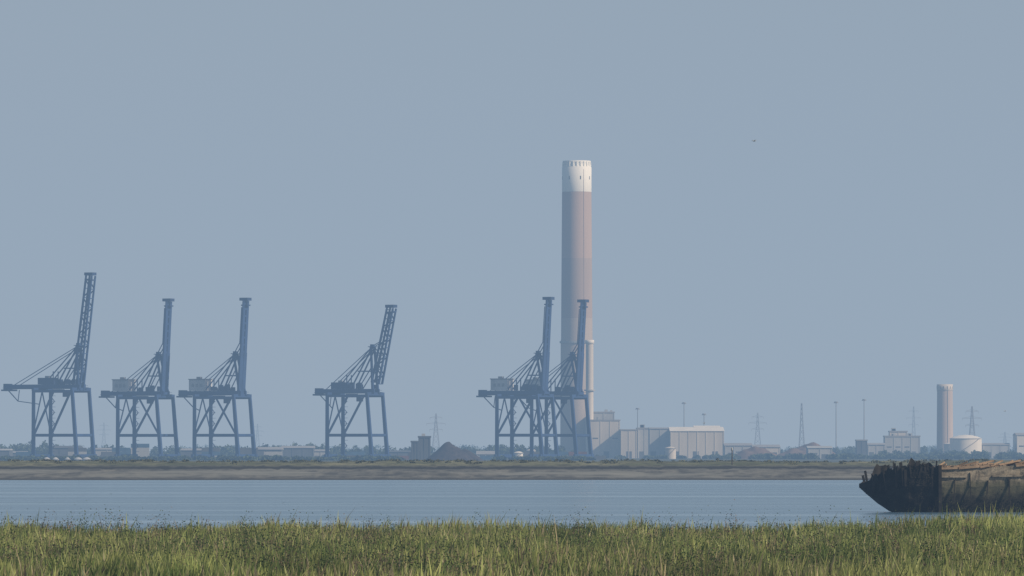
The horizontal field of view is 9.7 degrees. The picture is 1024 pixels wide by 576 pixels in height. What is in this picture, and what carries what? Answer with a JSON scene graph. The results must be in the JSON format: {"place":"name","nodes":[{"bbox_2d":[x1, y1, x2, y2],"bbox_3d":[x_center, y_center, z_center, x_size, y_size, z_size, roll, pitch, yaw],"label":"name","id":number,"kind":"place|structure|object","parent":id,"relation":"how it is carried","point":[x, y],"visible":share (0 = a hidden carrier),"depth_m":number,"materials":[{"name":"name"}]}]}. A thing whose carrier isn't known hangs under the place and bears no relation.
{"place":"outdoors","nodes":[
{"label":"outdoors","id":0,"kind":"place"},
{"bbox_2d":[0,452,1022,535],"bbox_3d":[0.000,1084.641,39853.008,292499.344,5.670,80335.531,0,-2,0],"label":"ground","id":1,"kind":"structure","parent":0,"point":[831,469],"depth_m":1391.87,"materials":[{"name":"brown soil"}]},
{"bbox_2d":[0,449,12,456],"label":"warehouse","id":2,"kind":"structure","parent":1,"relation":"on","point":[7,452],"depth_m":4373.63,"materials":[{"name":"grey metal"}]},
{"bbox_2d":[1,272,96,457],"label":"container crane","id":3,"kind":"object","parent":1,"relation":"on","point":[51,385],"visible":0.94,"depth_m":3795.24,"materials":[{"name":"blue paint"}]},
{"bbox_2d":[16,448,115,456],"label":"container stack","id":4,"kind":"object","parent":1,"relation":"on","point":[81,451],"visible":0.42,"depth_m":3948.52,"materials":[{"name":"metal"}]},
{"bbox_2d":[53,446,82,455],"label":"warehouse","id":5,"kind":"structure","parent":1,"relation":"on","point":[61,450],"depth_m":4259.95,"materials":[{"name":"grey metal"}]},
{"bbox_2d":[95,448,111,456],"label":"warehouse","id":6,"kind":"structure","parent":1,"relation":"on","point":[98,451],"depth_m":4251.88,"materials":[{"name":"grey metal"}]},
{"bbox_2d":[99,422,110,447],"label":"electricity pylon","id":7,"kind":"object","parent":1,"relation":"on","point":[103,425],"visible":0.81,"depth_m":9997.03,"materials":[{"name":"metal"}]},
{"bbox_2d":[99,298,180,456],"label":"container crane","id":8,"kind":"object","parent":1,"relation":"on","point":[123,388],"visible":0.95,"depth_m":3825.98,"materials":[{"name":"blue paint"}]},
{"bbox_2d":[112,444,257,456],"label":"container stack","id":9,"kind":"object","parent":1,"relation":"on","point":[143,449],"visible":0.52,"depth_m":3978.57,"materials":[{"name":"metal"}]},
{"bbox_2d":[180,448,201,456],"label":"warehouse","id":10,"kind":"structure","parent":1,"relation":"on","point":[187,452],"depth_m":4243.62,"materials":[{"name":"grey metal"}]},
{"bbox_2d":[176,298,257,457],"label":"container crane","id":11,"kind":"object","parent":1,"relation":"on","point":[201,388],"visible":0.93,"depth_m":3806.00,"materials":[{"name":"blue paint"}]},
{"bbox_2d":[255,424,261,446],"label":"electricity pylon","id":12,"kind":"object","parent":1,"relation":"on","point":[258,435],"visible":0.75,"depth_m":10496.16,"materials":[{"name":"metal"}]},
{"bbox_2d":[256,447,283,456],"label":"warehouse","id":13,"kind":"structure","parent":1,"relation":"on","point":[261,450],"depth_m":4238.98,"materials":[{"name":"grey metal"}]},
{"bbox_2d":[281,446,314,458],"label":"warehouse","id":14,"kind":"structure","parent":1,"relation":"on","point":[300,451],"depth_m":4428.24,"materials":[{"name":"grey metal"}]},
{"bbox_2d":[314,449,329,456],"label":"warehouse","id":15,"kind":"structure","parent":1,"relation":"on","point":[319,452],"depth_m":4448.04,"materials":[{"name":"grey metal"}]},
{"bbox_2d":[264,452,408,459],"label":"container stack","id":16,"kind":"object","parent":1,"relation":"on","point":[349,454],"visible":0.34,"depth_m":3988.49,"materials":[{"name":"grey metal"}]},
{"bbox_2d":[313,305,396,457],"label":"container crane","id":17,"kind":"object","parent":1,"relation":"on","point":[341,388],"visible":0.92,"depth_m":3785.27,"materials":[{"name":"blue paint"}]},
{"bbox_2d":[389,450,410,455],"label":"warehouse","id":18,"kind":"structure","parent":1,"relation":"on","point":[399,452],"depth_m":4468.75,"materials":[{"name":"grey metal"}]},
{"bbox_2d":[409,441,417,459],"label":"industrial shed","id":19,"kind":"structure","parent":1,"relation":"on","point":[413,453],"depth_m":3718.47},
{"bbox_2d":[409,452,415,459],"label":"doors","id":20,"kind":"structure","parent":19,"relation":"in","point":[409,452],"depth_m":3718.78,"materials":[{"name":"grey metal"}]},
{"bbox_2d":[418,434,430,459],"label":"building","id":21,"kind":"structure","parent":1,"relation":"on","point":[424,446],"depth_m":3698.62,"materials":[{"name":"grey concrete"}]},
{"bbox_2d":[420,451,426,459],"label":"doors","id":22,"kind":"structure","parent":21,"relation":"in","point":[421,452],"depth_m":3698.86,"materials":[{"name":"grey metal"}]},
{"bbox_2d":[426,413,444,450],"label":"electricity pylon","id":23,"kind":"object","parent":1,"relation":"on","point":[436,416],"visible":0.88,"depth_m":6997.84,"materials":[{"name":"metal"}]},
{"bbox_2d":[425,442,473,460],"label":"stockpile","id":24,"kind":"object","parent":1,"relation":"on","point":[448,451],"visible":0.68,"depth_m":3442.66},
{"bbox_2d":[463,449,483,460],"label":"stockpile","id":25,"kind":"object","parent":1,"relation":"on","point":[472,455],"visible":0.41,"depth_m":3474.82,"materials":[{"name":"grey gravel"}]},
{"bbox_2d":[476,451,494,456],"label":"warehouse","id":26,"kind":"structure","parent":1,"relation":"on","point":[485,453],"depth_m":4169.41,"materials":[{"name":"grey metal"}]},
{"bbox_2d":[0,504,1023,575],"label":"marsh grass","id":27,"kind":"structure","parent":1,"relation":"on","point":[113,564],"depth_m":240.64,"materials":[{"name":"green plant"}]},
{"bbox_2d":[0,440,1023,460],"bbox_3d":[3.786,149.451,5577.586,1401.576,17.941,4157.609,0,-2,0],"label":"distant trees","id":28,"kind":"object","parent":1,"relation":"on","point":[228,452],"visible":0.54,"depth_m":4247.06,"materials":[{"name":"green plant"}]},
{"bbox_2d":[0,499,1023,575],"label":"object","id":29,"kind":"object","parent":1,"relation":"on","point":[546,567],"visible":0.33,"depth_m":246.34,"materials":[{"name":"green plant"}]},
{"bbox_2d":[8,458,1023,464],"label":"sea wall scrub","id":30,"kind":"object","parent":1,"relation":"on","point":[606,461],"visible":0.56,"depth_m":1495.09,"materials":[{"name":"green plant"}]},
{"bbox_2d":[476,297,559,459],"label":"container crane","id":31,"kind":"object","parent":1,"relation":"on","point":[501,386],"visible":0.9,"depth_m":3785.99,"materials":[{"name":"blue paint"}]},
{"bbox_2d":[514,451,523,456],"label":"storage tank","id":32,"kind":"object","parent":1,"relation":"on","point":[518,453],"visible":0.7,"depth_m":4195.60,"materials":[{"name":"metal"}]},
{"bbox_2d":[480,452,605,459],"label":"container stack","id":33,"kind":"object","parent":1,"relation":"on","point":[560,453],"visible":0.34,"depth_m":3958.49,"materials":[{"name":"grey metal"}]},
{"bbox_2d":[514,299,595,457],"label":"container crane","id":34,"kind":"object","parent":1,"relation":"on","point":[576,392],"visible":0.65,"depth_m":3829.70,"materials":[{"name":"blue paint"}]},
{"bbox_2d":[560,160,592,451],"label":"power station chimney","id":35,"kind":"object","parent":1,"relation":"on","point":[576,278],"visible":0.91,"depth_m":4991.82,"materials":[{"name":"concrete"}]},
{"bbox_2d":[584,340,594,453],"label":"exhaust stack","id":36,"kind":"object","parent":1,"relation":"on","point":[589,390],"visible":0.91,"depth_m":4957.11,"materials":[{"name":"grey concrete"}]},
{"bbox_2d":[590,416,620,457],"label":"turbine hall","id":37,"kind":"structure","parent":1,"relation":"on","point":[605,434],"depth_m":4898.49,"materials":[{"name":"white metal"}]},
{"bbox_2d":[594,413,613,419],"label":"walls","id":38,"kind":"structure","parent":37,"relation":"on","point":[609,416],"depth_m":4963.99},
{"bbox_2d":[620,429,636,457],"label":"generator hall","id":39,"kind":"structure","parent":1,"relation":"on","point":[628,443],"depth_m":4878.35,"materials":[{"name":"white metal"}]},
{"bbox_2d":[626,451,631,457],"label":"doors","id":40,"kind":"structure","parent":39,"relation":"in","point":[630,452],"depth_m":4877.52,"materials":[{"name":"grey metal"}]},
{"bbox_2d":[636,425,647,457],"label":"generator hall","id":41,"kind":"structure","parent":1,"relation":"on","point":[642,440],"depth_m":4898.41,"materials":[{"name":"white metal"}]},
{"bbox_2d":[639,451,643,457],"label":"doors","id":42,"kind":"structure","parent":41,"relation":"in","point":[641,453],"depth_m":4897.80,"materials":[{"name":"white metal"}]},
{"bbox_2d":[648,427,669,455],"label":"warehouse","id":43,"kind":"structure","parent":1,"relation":"on","point":[658,440],"depth_m":4798.53,"materials":[{"name":"white metal"}]},
{"bbox_2d":[664,447,675,458],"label":"storage tank","id":44,"kind":"object","parent":1,"relation":"on","point":[670,452],"visible":0.95,"depth_m":4394.90,"materials":[{"name":"metal"}]},
{"bbox_2d":[669,427,723,457],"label":"warehouse","id":45,"kind":"structure","parent":1,"relation":"on","point":[689,442],"depth_m":4778.47,"materials":[{"name":"white metal"}]},
{"bbox_2d":[676,451,717,455],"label":"doors","id":46,"kind":"structure","parent":45,"relation":"in","point":[677,452],"depth_m":4778.51,"materials":[{"name":"grey metal"}]},
{"bbox_2d":[722,443,751,454],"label":"industrial shed","id":47,"kind":"structure","parent":1,"relation":"on","point":[736,447],"depth_m":4698.38,"materials":[{"name":"grey metal"}]},
{"bbox_2d":[736,446,776,458],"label":"stockpile","id":48,"kind":"object","parent":1,"relation":"on","point":[746,453],"visible":0.46,"depth_m":4291.43,"materials":[{"name":"grey gravel"}]},
{"bbox_2d":[751,413,764,444],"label":"electricity pylon","id":49,"kind":"object","parent":1,"relation":"on","point":[757,427],"visible":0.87,"depth_m":7397.46,"materials":[{"name":"metal"}]},
{"bbox_2d":[750,445,779,454],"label":"industrial shed","id":50,"kind":"structure","parent":1,"relation":"on","point":[775,449],"depth_m":4598.40,"materials":[{"name":"grey metal"}]},
{"bbox_2d":[778,448,805,455],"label":"stockpile","id":51,"kind":"object","parent":1,"relation":"on","point":[794,450],"visible":0.23,"depth_m":4492.54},
{"bbox_2d":[798,404,804,446],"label":"lattice mast","id":52,"kind":"object","parent":1,"relation":"on","point":[801,413],"visible":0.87,"depth_m":6397.83,"materials":[{"name":"metal"}]},
{"bbox_2d":[797,442,834,453],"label":"stockpile","id":53,"kind":"object","parent":1,"relation":"on","point":[803,448],"visible":0.12,"depth_m":4694.78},
{"bbox_2d":[806,446,832,458],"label":"warehouse","id":54,"kind":"structure","parent":1,"relation":"on","point":[822,452],"depth_m":4383.68,"materials":[{"name":"grey metal"}]},
{"bbox_2d":[834,402,837,446],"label":"floodlight mast","id":55,"kind":"object","parent":1,"relation":"on","point":[836,429],"visible":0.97,"depth_m":5255.83,"materials":[{"name":"metal"}]},
{"bbox_2d":[855,440,867,454],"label":"industrial shed","id":56,"kind":"structure","parent":1,"relation":"on","point":[860,446],"depth_m":4798.31,"materials":[{"name":"grey metal"}]},
{"bbox_2d":[867,443,884,455],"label":"industrial shed","id":57,"kind":"structure","parent":1,"relation":"on","point":[874,448],"depth_m":4848.30,"materials":[{"name":"grey metal"}]},
{"bbox_2d":[888,428,907,435],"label":"office block","id":58,"kind":"structure","parent":1,"relation":"on","point":[899,433],"depth_m":5038.55,"materials":[{"name":"grey concrete"}]},
{"bbox_2d":[883,433,920,453],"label":"office block","id":59,"kind":"structure","parent":1,"relation":"on","point":[908,442],"depth_m":4998.31,"materials":[{"name":"grey concrete"}]},
{"bbox_2d":[906,406,918,435],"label":"electricity pylon","id":60,"kind":"object","parent":1,"relation":"on","point":[913,423],"visible":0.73,"depth_m":8997.32,"materials":[{"name":"metal"}]},
{"bbox_2d":[937,384,952,451],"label":"chimney","id":61,"kind":"object","parent":1,"relation":"on","point":[944,413],"visible":0.94,"depth_m":5193.08,"materials":[{"name":"concrete"}]},
{"bbox_2d":[943,442,949,452],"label":"storage tank","id":62,"kind":"object","parent":1,"relation":"on","point":[946,447],"visible":0.2,"depth_m":5093.43,"materials":[{"name":"metal"}]},
{"bbox_2d":[950,435,981,453],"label":"storage tank","id":63,"kind":"object","parent":1,"relation":"on","point":[967,443],"visible":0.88,"depth_m":4987.28,"materials":[{"name":"metal"}]},
{"bbox_2d":[962,406,978,435],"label":"electricity pylon","id":64,"kind":"object","parent":1,"relation":"on","point":[971,418],"visible":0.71,"depth_m":6697.54,"materials":[{"name":"metal"}]},
{"bbox_2d":[982,443,1009,457],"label":"industrial shed","id":65,"kind":"structure","parent":1,"relation":"on","point":[992,449],"depth_m":4998.24,"materials":[{"name":"grey metal"}]},
{"bbox_2d":[999,432,1010,442],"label":"electricity pylon","id":66,"kind":"object","parent":1,"relation":"on","point":[1005,436],"visible":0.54,"depth_m":9496.55,"materials":[{"name":"metal"}]},
{"bbox_2d":[1013,433,1023,453],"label":"warehouse","id":67,"kind":"structure","parent":1,"relation":"on","point":[1018,442],"depth_m":4998.47,"materials":[{"name":"white metal"}]},
{"bbox_2d":[0,480,1023,532],"bbox_3d":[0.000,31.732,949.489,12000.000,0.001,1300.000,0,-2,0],"label":"river water","id":68,"kind":"structure","parent":0,"point":[609,501],"depth_m":719.33,"materials":[{"name":"liquid"}]},
{"bbox_2d":[859,458,1023,511],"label":"derelict barge","id":69,"kind":"object","parent":68,"relation":"on","point":[917,486],"visible":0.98,"depth_m":602.28},
{"bbox_2d":[0,0,1023,451],"label":"sky","id":70,"kind":"structure","parent":0,"point":[326,165],"materials":[{"name":"blue"}]}
]}

